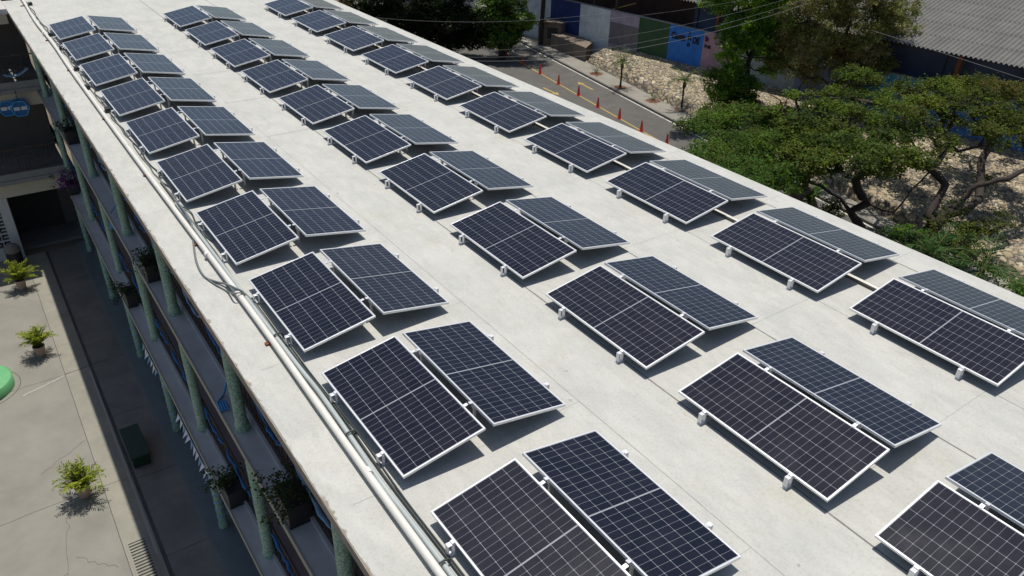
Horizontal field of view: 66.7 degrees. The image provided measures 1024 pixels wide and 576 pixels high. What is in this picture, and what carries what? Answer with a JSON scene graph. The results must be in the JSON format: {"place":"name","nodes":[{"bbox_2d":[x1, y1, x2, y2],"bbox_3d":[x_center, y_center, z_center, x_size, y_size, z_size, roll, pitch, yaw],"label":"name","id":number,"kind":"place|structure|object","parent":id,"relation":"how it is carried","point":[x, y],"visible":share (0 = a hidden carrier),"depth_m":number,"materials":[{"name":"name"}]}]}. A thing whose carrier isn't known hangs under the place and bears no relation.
{"place":"outdoors","nodes":[
{"label":"outdoors","id":0,"kind":"place"},
{"bbox_2d":[0,257,131,575],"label":"courtyard","id":1,"kind":"structure","parent":0,"point":[41,430],"depth_m":21.97,"materials":[{"name":"concrete"}]},
{"bbox_2d":[0,365,14,399],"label":"round platform","id":2,"kind":"structure","parent":1,"relation":"on","point":[7,382],"depth_m":24.89,"materials":[{"name":"green paint"}]},
{"bbox_2d":[0,260,38,289],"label":"potted palm","id":3,"kind":"object","parent":1,"relation":"on","point":[18,274],"visible":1,"depth_m":29.88,"materials":[{"name":"plant"}]},
{"bbox_2d":[16,324,58,356],"bbox_3d":[-16.086,1.730,26.413,1.275,1.173,1.338,-19,37,-30],"label":"potted palm","id":4,"kind":"object","parent":1,"relation":"on","point":[36,339],"visible":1,"depth_m":26.28,"materials":[{"name":"plant"}]},
{"bbox_2d":[52,454,106,498],"bbox_3d":[-11.540,5.131,20.889,1.393,1.264,1.282,-10,33,-18],"label":"potted palm","id":5,"kind":"object","parent":1,"relation":"on","point":[80,482],"visible":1,"depth_m":20.78,"materials":[{"name":"plant"}]},
{"bbox_2d":[22,371,157,553],"bbox_3d":[-12.355,4.951,22.361,2.044,0.001,9.240,-19,37,-30],"label":"mortar strip","id":6,"kind":"object","parent":1,"relation":"on","point":[141,510],"visible":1,"depth_m":22.67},
{"bbox_2d":[48,245,224,575],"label":"pavement","id":7,"kind":"structure","parent":0,"point":[187,546],"depth_m":23.77,"materials":[{"name":"concrete"}]},
{"bbox_2d":[119,423,150,468],"bbox_3d":[-10.908,4.600,22.567,0.520,0.464,1.500,-19,37,-30],"label":"green bench","id":8,"kind":"object","parent":7,"relation":"on","point":[137,449],"visible":1,"depth_m":22.29,"materials":[{"name":"green"}]},
{"bbox_2d":[0,0,1013,575],"bbox_3d":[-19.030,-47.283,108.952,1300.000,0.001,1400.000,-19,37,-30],"label":"ground","id":9,"kind":"structure","parent":0,"point":[48,248],"depth_m":33.36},
{"bbox_2d":[26,252,169,575],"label":"courtyard apron","id":10,"kind":"object","parent":9,"relation":"on","point":[126,512],"visible":1,"depth_m":23.96,"materials":[{"name":"concrete"}]},
{"bbox_2d":[125,536,160,575],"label":"drain grating","id":11,"kind":"object","parent":10,"relation":"on","point":[142,559],"visible":1,"depth_m":19.48,"materials":[{"name":"concrete"}]},
{"bbox_2d":[26,251,173,575],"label":"gutter","id":12,"kind":"object","parent":9,"relation":"on","point":[160,545],"visible":1,"depth_m":23.31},
{"bbox_2d":[337,0,444,37],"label":"dark tree","id":13,"kind":"object","parent":9,"relation":"on","point":[389,11],"visible":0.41,"depth_m":59.12,"materials":[{"name":"green plant"}]},
{"bbox_2d":[1,0,1023,575],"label":"school building","id":14,"kind":"structure","parent":9,"relation":"on","point":[725,482],"depth_m":12.88,"materials":[{"name":"concrete"}]},
{"bbox_2d":[0,0,83,261],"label":"courtyard wing","id":15,"kind":"structure","parent":14,"relation":"attached to","point":[37,210],"depth_m":31.97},
{"bbox_2d":[8,189,64,232],"bbox_3d":[-20.693,-3.540,33.813,1.800,2.050,0.095,-19,37,-30],"label":"doorway","id":16,"kind":"structure","parent":15,"relation":"in","point":[38,210],"depth_m":33.87,"materials":[{"name":"grey"}]},
{"bbox_2d":[52,117,79,144],"bbox_3d":[-14.366,-5.201,25.249,1.006,0.933,1.118,-19,37,-30],"label":"planter box","id":17,"kind":"object","parent":14,"relation":"on","point":[70,133],"visible":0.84,"depth_m":25.16,"materials":[{"name":"black plastic"}]},
{"bbox_2d":[48,167,85,195],"bbox_3d":[-16.934,-4.120,29.614,1.482,1.056,1.268,-2,31,-7],"label":"planter box","id":18,"kind":"object","parent":14,"relation":"on","point":[72,186],"visible":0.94,"depth_m":29.52,"materials":[{"name":"black plastic"}]},
{"bbox_2d":[48,16,95,41],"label":"solar panel","id":19,"kind":"object","parent":14,"relation":"on","point":[69,28],"visible":0.87,"depth_m":25.59,"materials":[{"name":"glass"}]},
{"bbox_2d":[62,33,114,62],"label":"solar panel","id":20,"kind":"object","parent":14,"relation":"on","point":[88,46],"visible":0.98,"depth_m":23.61,"materials":[{"name":"glass"}]},
{"bbox_2d":[80,54,137,87],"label":"solar panel","id":21,"kind":"object","parent":14,"relation":"on","point":[101,71],"visible":0.97,"depth_m":21.59,"materials":[{"name":"glass"}]},
{"bbox_2d":[86,15,137,33],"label":"solar panel","id":22,"kind":"object","parent":14,"relation":"on","point":[110,23],"visible":0.97,"depth_m":26.21,"materials":[{"name":"glass"}]},
{"bbox_2d":[102,274,141,308],"bbox_3d":[-11.352,0.077,23.057,1.250,0.896,1.190,-19,37,-30],"label":"planter box","id":23,"kind":"object","parent":14,"relation":"on","point":[131,295],"visible":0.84,"depth_m":23.02,"materials":[{"name":"black plastic"}]},
{"bbox_2d":[104,33,159,53],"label":"solar panel","id":24,"kind":"object","parent":14,"relation":"on","point":[120,41],"visible":0.96,"depth_m":24.19,"materials":[{"name":"glass"}]},
{"bbox_2d":[100,78,164,117],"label":"solar panel","id":25,"kind":"object","parent":14,"relation":"on","point":[131,96],"visible":1,"depth_m":19.61,"materials":[{"name":"glass"}]},
{"bbox_2d":[124,242,160,282],"bbox_3d":[-8.373,-0.630,18.033,1.005,0.833,1.134,7,31,9],"label":"planter box","id":26,"kind":"object","parent":14,"relation":"on","point":[148,265],"visible":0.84,"depth_m":17.90,"materials":[{"name":"black plastic"}]},
{"bbox_2d":[124,53,185,77],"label":"solar panel","id":27,"kind":"object","parent":14,"relation":"on","point":[153,63],"visible":0.99,"depth_m":22.21,"materials":[{"name":"glass"}]},
{"bbox_2d":[125,107,199,154],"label":"solar panel","id":28,"kind":"object","parent":14,"relation":"on","point":[161,130],"visible":1,"depth_m":17.61,"materials":[{"name":"glass"}]},
{"bbox_2d":[148,77,216,107],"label":"solar panel","id":29,"kind":"object","parent":14,"relation":"on","point":[180,89],"visible":0.99,"depth_m":20.21,"materials":[{"name":"glass"}]},
{"bbox_2d":[163,5,211,28],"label":"solar panel","id":30,"kind":"object","parent":14,"relation":"on","point":[186,16],"visible":0.98,"depth_m":27.45,"materials":[{"name":"glass"}]},
{"bbox_2d":[156,144,242,201],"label":"solar panel","id":31,"kind":"object","parent":14,"relation":"on","point":[198,172],"visible":0.95,"depth_m":15.60,"materials":[{"name":"glass"}]},
{"bbox_2d":[185,21,238,46],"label":"solar panel","id":32,"kind":"object","parent":14,"relation":"on","point":[210,33],"visible":0.98,"depth_m":25.46,"materials":[{"name":"glass"}]},
{"bbox_2d":[177,106,254,143],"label":"solar panel","id":33,"kind":"object","parent":14,"relation":"on","point":[213,121],"visible":0.98,"depth_m":18.20,"materials":[{"name":"glass"}]},
{"bbox_2d":[196,5,246,21],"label":"solar panel","id":34,"kind":"object","parent":14,"relation":"on","point":[220,12],"visible":0.94,"depth_m":28.04,"materials":[{"name":"glass"}]},
{"bbox_2d":[196,463,247,508],"bbox_3d":[-6.126,4.125,16.577,1.040,0.898,0.947,-19,37,-30],"label":"planter box","id":35,"kind":"object","parent":14,"relation":"on","point":[232,489],"visible":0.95,"depth_m":16.47,"materials":[{"name":"black plastic"}]},
{"bbox_2d":[20,0,446,575],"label":"water pipe","id":36,"kind":"object","parent":14,"relation":"on","point":[409,532],"visible":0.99,"depth_m":10.49,"materials":[{"name":"white plastic"}]},
{"bbox_2d":[211,39,270,68],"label":"solar panel","id":37,"kind":"object","parent":14,"relation":"on","point":[239,52],"visible":1,"depth_m":23.45,"materials":[{"name":"glass"}]},
{"bbox_2d":[195,190,298,265],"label":"solar panel","id":38,"kind":"object","parent":14,"relation":"on","point":[245,227],"visible":0.99,"depth_m":13.60,"materials":[{"name":"glass"}]},
{"bbox_2d":[220,20,275,39],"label":"solar panel","id":39,"kind":"object","parent":14,"relation":"on","point":[247,28],"visible":0.94,"depth_m":26.03,"materials":[{"name":"glass"}]},
{"bbox_2d":[213,142,303,186],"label":"solar panel","id":40,"kind":"object","parent":14,"relation":"on","point":[255,160],"visible":0.98,"depth_m":16.21,"materials":[{"name":"glass"}]},
{"bbox_2d":[241,59,307,93],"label":"solar panel","id":41,"kind":"object","parent":14,"relation":"on","point":[273,76],"visible":1,"depth_m":21.46,"materials":[{"name":"glass"}]},
{"bbox_2d":[248,38,309,61],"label":"solar panel","id":42,"kind":"object","parent":14,"relation":"on","point":[278,47],"visible":0.99,"depth_m":24.03,"materials":[{"name":"glass"}]},
{"bbox_2d":[245,456,314,529],"bbox_3d":[-3.449,3.159,11.914,1.087,0.890,1.131,-19,37,-30],"label":"planter box","id":43,"kind":"object","parent":14,"relation":"on","point":[292,500],"visible":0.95,"depth_m":11.83,"materials":[{"name":"black plastic"}]},
{"bbox_2d":[264,0,312,17],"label":"solar panel","id":44,"kind":"object","parent":14,"relation":"on","point":[285,7],"visible":0.99,"depth_m":29.25,"materials":[{"name":"glass"}]},
{"bbox_2d":[248,252,375,352],"bbox_3d":[-3.076,0.205,11.717,1.248,0.374,2.278,-19,36,-30],"label":"solar panel","id":45,"kind":"object","parent":14,"relation":"on","point":[311,300],"visible":1,"depth_m":11.59,"materials":[{"name":"glass"}]},
{"bbox_2d":[259,186,365,242],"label":"solar panel","id":46,"kind":"object","parent":14,"relation":"on","point":[308,211],"visible":0.99,"depth_m":14.20,"materials":[{"name":"glass"}]},
{"bbox_2d":[174,202,455,575],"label":"conduit","id":47,"kind":"object","parent":14,"relation":"on","point":[436,555],"visible":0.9,"depth_m":9.63,"materials":[{"name":"grey plastic"}]},
{"bbox_2d":[282,59,349,86],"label":"solar panel","id":48,"kind":"object","parent":14,"relation":"on","point":[314,70],"visible":0.96,"depth_m":22.03,"materials":[{"name":"glass"}]},
{"bbox_2d":[278,85,354,124],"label":"solar panel","id":49,"kind":"object","parent":14,"relation":"on","point":[314,104],"visible":1,"depth_m":19.47,"materials":[{"name":"glass"}]},
{"bbox_2d":[292,10,345,33],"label":"solar panel","id":50,"kind":"object","parent":14,"relation":"on","point":[318,21],"visible":0.99,"depth_m":27.32,"materials":[{"name":"glass"}]},
{"bbox_2d":[324,26,383,52],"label":"solar panel","id":51,"kind":"object","parent":14,"relation":"on","point":[352,38],"visible":1,"depth_m":25.31,"materials":[{"name":"glass"}]},
{"bbox_2d":[251,297,462,575],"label":"cable","id":52,"kind":"object","parent":14,"relation":"on","point":[389,482],"visible":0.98,"depth_m":9.10,"materials":[{"name":"grey plastic"}]},
{"bbox_2d":[322,84,399,116],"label":"solar panel","id":53,"kind":"object","parent":14,"relation":"on","point":[359,97],"visible":0.98,"depth_m":20.04,"materials":[{"name":"glass"}]},
{"bbox_2d":[258,303,464,575],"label":"cable","id":54,"kind":"object","parent":14,"relation":"on","point":[432,534],"visible":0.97,"depth_m":9.18,"materials":[{"name":"grey plastic"}]},
{"bbox_2d":[323,115,410,163],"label":"solar panel","id":55,"kind":"object","parent":14,"relation":"on","point":[365,139],"visible":1,"depth_m":17.46,"materials":[{"name":"glass"}]},
{"bbox_2d":[320,243,448,314],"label":"solar panel","id":56,"kind":"object","parent":14,"relation":"on","point":[382,279],"visible":0.98,"depth_m":12.20,"materials":[{"name":"glass"}]},
{"bbox_2d":[357,25,417,47],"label":"solar panel","id":57,"kind":"object","parent":14,"relation":"on","point":[385,33],"visible":0.98,"depth_m":25.90,"materials":[{"name":"glass"}]},
{"bbox_2d":[361,44,428,74],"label":"solar panel","id":58,"kind":"object","parent":14,"relation":"on","point":[393,58],"visible":1,"depth_m":23.31,"materials":[{"name":"glass"}]},
{"bbox_2d":[321,336,485,478],"bbox_3d":[-1.435,1.452,9.721,1.248,0.374,2.278,-19,37,-30],"label":"solar panel","id":59,"kind":"object","parent":14,"relation":"on","point":[411,413],"visible":1,"depth_m":9.58,"materials":[{"name":"glass"}]},
{"bbox_2d":[369,114,457,151],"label":"solar panel","id":60,"kind":"object","parent":14,"relation":"on","point":[412,129],"visible":0.99,"depth_m":18.06,"materials":[{"name":"glass"}]},
{"bbox_2d":[396,44,463,68],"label":"solar panel","id":61,"kind":"object","parent":14,"relation":"on","point":[426,52],"visible":0.98,"depth_m":23.90,"materials":[{"name":"glass"}]},
{"bbox_2d":[379,153,482,213],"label":"solar panel","id":62,"kind":"object","parent":14,"relation":"on","point":[431,184],"visible":1,"depth_m":15.45,"materials":[{"name":"glass"}]},
{"bbox_2d":[405,66,481,100],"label":"solar panel","id":63,"kind":"object","parent":14,"relation":"on","point":[442,82],"visible":1,"depth_m":21.33,"materials":[{"name":"glass"}]},
{"bbox_2d":[429,150,532,196],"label":"solar panel","id":64,"kind":"object","parent":14,"relation":"on","point":[482,171],"visible":0.99,"depth_m":16.05,"materials":[{"name":"glass"}]},
{"bbox_2d":[443,65,518,93],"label":"solar panel","id":65,"kind":"object","parent":14,"relation":"on","point":[480,76],"visible":0.98,"depth_m":21.89,"materials":[{"name":"glass"}]},
{"bbox_2d":[402,321,565,426],"bbox_3d":[-0.398,1.101,10.355,1.248,0.374,2.278,-19,36,-30],"label":"solar panel","id":66,"kind":"object","parent":14,"relation":"on","point":[490,380],"visible":0.96,"depth_m":10.19,"materials":[{"name":"glass"}]},
{"bbox_2d":[459,92,546,132],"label":"solar panel","id":67,"kind":"object","parent":14,"relation":"on","point":[499,111],"visible":1,"depth_m":19.32,"materials":[{"name":"glass"}]},
{"bbox_2d":[450,202,576,278],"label":"solar panel","id":68,"kind":"object","parent":14,"relation":"on","point":[516,243],"visible":1,"depth_m":13.45,"materials":[{"name":"glass"}]},
{"bbox_2d":[430,458,630,575],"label":"solar panel","id":69,"kind":"object","parent":14,"relation":"on","point":[514,517],"visible":0.94,"depth_m":7.93,"materials":[{"name":"glass"}]},
{"bbox_2d":[498,91,584,123],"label":"solar panel","id":70,"kind":"object","parent":14,"relation":"on","point":[543,104],"visible":0.97,"depth_m":19.92,"materials":[{"name":"glass"}]},
{"bbox_2d":[505,196,629,249],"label":"solar panel","id":71,"kind":"object","parent":14,"relation":"on","point":[566,222],"visible":0.97,"depth_m":14.05,"materials":[{"name":"glass"}]},
{"bbox_2d":[524,123,626,172],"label":"solar panel","id":72,"kind":"object","parent":14,"relation":"on","point":[584,152],"visible":1,"depth_m":17.34,"materials":[{"name":"glass"}]},
{"bbox_2d":[303,10,878,290],"bbox_3d":[0.408,-4.220,19.539,0.160,0.067,31.900,-19,37,-30],"label":"cable tray","id":73,"kind":"object","parent":14,"relation":"on","point":[848,275],"visible":0.19,"depth_m":15.10,"materials":[{"name":"grey"}]},
{"bbox_2d":[565,122,665,160],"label":"solar panel","id":74,"kind":"object","parent":14,"relation":"on","point":[621,140],"visible":0.95,"depth_m":17.91,"materials":[{"name":"glass"}]},
{"bbox_2d":[545,265,704,369],"bbox_3d":[1.597,0.426,11.573,1.248,0.374,2.278,-19,36,-30],"label":"solar panel","id":75,"kind":"object","parent":14,"relation":"on","point":[640,328],"visible":1,"depth_m":11.45,"materials":[{"name":"glass"}]},
{"bbox_2d":[522,430,740,575],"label":"solar panel","id":76,"kind":"object","parent":14,"relation":"on","point":[639,520],"visible":0.98,"depth_m":8.23,"materials":[{"name":"glass"}]},
{"bbox_2d":[606,162,727,223],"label":"solar panel","id":77,"kind":"object","parent":14,"relation":"on","point":[668,194],"visible":1,"depth_m":15.34,"materials":[{"name":"glass"}]},
{"bbox_2d":[604,255,757,329],"bbox_3d":[2.619,0.068,12.218,1.248,0.374,2.278,-19,36,-30],"label":"solar panel","id":78,"kind":"object","parent":14,"relation":"on","point":[705,307],"visible":0.99,"depth_m":12.06,"materials":[{"name":"glass"}]},
{"bbox_2d":[649,159,766,200],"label":"solar panel","id":79,"kind":"object","parent":14,"relation":"on","point":[716,183],"visible":0.94,"depth_m":15.92,"materials":[{"name":"glass"}]},
{"bbox_2d":[678,352,889,501],"bbox_3d":[3.239,1.674,9.578,1.248,0.374,2.278,-19,37,-30],"label":"solar panel","id":80,"kind":"object","parent":14,"relation":"on","point":[823,453],"visible":1,"depth_m":9.44,"materials":[{"name":"glass"}]},
{"bbox_2d":[711,212,861,292],"bbox_3d":[4.645,-0.599,13.426,1.248,0.374,2.278,-19,36,-30],"label":"solar panel","id":81,"kind":"object","parent":14,"relation":"on","point":[808,263],"visible":1,"depth_m":13.31,"materials":[{"name":"glass"}]},
{"bbox_2d":[757,207,899,262],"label":"solar panel","id":82,"kind":"object","parent":14,"relation":"on","point":[862,249],"visible":0.95,"depth_m":13.91,"materials":[{"name":"glass"}]},
{"bbox_2d":[743,337,941,447],"bbox_3d":[4.273,1.326,10.206,1.248,0.374,2.278,-19,36,-30],"label":"solar panel","id":83,"kind":"object","parent":14,"relation":"on","point":[882,414],"visible":0.98,"depth_m":10.04,"materials":[{"name":"glass"}]},
{"bbox_2d":[849,278,1023,386],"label":"solar panel","id":84,"kind":"object","parent":14,"relation":"on","point":[978,347],"visible":1,"depth_m":11.34,"materials":[{"name":"glass"}]},
{"bbox_2d":[875,480,1023,575],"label":"solar panel","id":85,"kind":"object","parent":14,"relation":"on","point":[938,528],"visible":1,"depth_m":8.00,"materials":[{"name":"glass"}]},
{"bbox_2d":[899,269,1023,336],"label":"solar panel","id":86,"kind":"object","parent":14,"relation":"on","point":[983,304],"visible":0.91,"depth_m":12.12,"materials":[{"name":"glass"}]},
{"bbox_2d":[945,452,1023,528],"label":"solar panel","id":87,"kind":"object","parent":14,"relation":"on","point":[992,480],"visible":0.93,"depth_m":8.63,"materials":[{"name":"glass"}]},
{"bbox_2d":[574,0,695,26],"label":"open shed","id":88,"kind":"structure","parent":9,"relation":"on","point":[681,16],"depth_m":61.87,"materials":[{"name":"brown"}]},
{"bbox_2d":[406,0,1023,151],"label":"painted street wall","id":89,"kind":"structure","parent":9,"relation":"on","point":[698,50],"depth_m":57.61,"materials":[{"name":"paint"}]},
{"bbox_2d":[519,40,989,282],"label":"kerb","id":90,"kind":"structure","parent":9,"relation":"on","point":[869,222],"depth_m":51.72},
{"bbox_2d":[354,0,893,237],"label":"road","id":91,"kind":"structure","parent":0,"point":[654,125],"depth_m":54.40,"materials":[{"name":"asphalt"}]},
{"bbox_2d":[402,0,492,52],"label":"dark tree","id":92,"kind":"object","parent":91,"relation":"on","point":[458,33],"visible":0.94,"depth_m":58.30,"materials":[{"name":"green plant"}]},
{"bbox_2d":[468,0,540,59],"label":"bright tree","id":93,"kind":"object","parent":91,"relation":"on","point":[515,14],"visible":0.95,"depth_m":59.07,"materials":[{"name":"green plant"}]},
{"bbox_2d":[672,98,837,208],"bbox_3d":[10.915,-4.707,34.776,7.619,5.171,12.691,5,31,6],"label":"spreading tree","id":94,"kind":"object","parent":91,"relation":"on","point":[747,153],"visible":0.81,"depth_m":33.66,"materials":[{"name":"green plant"}]},
{"bbox_2d":[764,63,950,229],"bbox_3d":[15.003,-5.568,35.205,7.594,6.530,15.968,10,32,13],"label":"umbrella tree","id":95,"kind":"object","parent":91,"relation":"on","point":[871,156],"visible":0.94,"depth_m":32.31,"materials":[{"name":"green plant"}]},
{"bbox_2d":[890,222,978,272],"bbox_3d":[16.063,-0.820,30.134,3.168,3.316,2.727,11,32,15],"label":"feather palm","id":96,"kind":"object","parent":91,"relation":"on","point":[933,250],"visible":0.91,"depth_m":29.72,"materials":[{"name":"green plant"}]},
{"bbox_2d":[919,229,996,275],"bbox_3d":[17.426,-0.906,31.053,2.241,2.612,3.014,-19,37,-30],"label":"shrub","id":97,"kind":"object","parent":91,"relation":"on","point":[955,244],"visible":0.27,"depth_m":30.65,"materials":[{"name":"green plant"}]},
{"bbox_2d":[946,231,1023,293],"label":"shrub","id":98,"kind":"object","parent":91,"relation":"on","point":[990,267],"visible":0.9,"depth_m":29.16,"materials":[{"name":"green plant"}]},
{"bbox_2d":[522,34,1011,291],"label":"sidewalk","id":99,"kind":"structure","parent":0,"point":[671,112],"depth_m":53.01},
{"bbox_2d":[538,17,566,45],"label":"block kiosk","id":100,"kind":"object","parent":99,"relation":"on","point":[551,25],"visible":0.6,"depth_m":63.93,"materials":[{"name":"grey"}]},
{"bbox_2d":[551,33,592,60],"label":"block wall","id":101,"kind":"structure","parent":99,"relation":"on","point":[567,40],"depth_m":62.05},
{"bbox_2d":[587,45,1023,284],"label":"stone slope","id":102,"kind":"structure","parent":0,"point":[652,73],"depth_m":40.36,"materials":[{"name":"stone"}]},
{"bbox_2d":[700,60,765,109],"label":"round tree","id":103,"kind":"object","parent":102,"relation":"on","point":[727,87],"visible":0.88,"depth_m":46.64,"materials":[{"name":"green plant"}]},
{"bbox_2d":[696,0,806,91],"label":"tall tree","id":104,"kind":"object","parent":102,"relation":"on","point":[755,42],"visible":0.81,"depth_m":46.45,"materials":[{"name":"green plant"}]},
{"bbox_2d":[758,0,926,96],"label":"olive brown tree","id":105,"kind":"object","parent":102,"relation":"on","point":[844,49],"visible":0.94,"depth_m":44.89,"materials":[{"name":"green plant"}]},
{"bbox_2d":[879,69,1023,252],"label":"umbrella tree","id":106,"kind":"object","parent":102,"relation":"on","point":[996,118],"visible":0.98,"depth_m":34.41,"materials":[{"name":"green plant"}]},
{"bbox_2d":[916,196,1021,268],"bbox_3d":[18.757,-2.020,32.254,3.106,3.337,3.074,-19,37,-30],"label":"shrub","id":107,"kind":"object","parent":102,"relation":"on","point":[993,231],"visible":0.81,"depth_m":31.94,"materials":[{"name":"green plant"}]},
{"bbox_2d":[683,0,1023,99],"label":"warehouse","id":108,"kind":"structure","parent":0,"point":[962,32],"depth_m":45.81,"materials":[{"name":"grey"}]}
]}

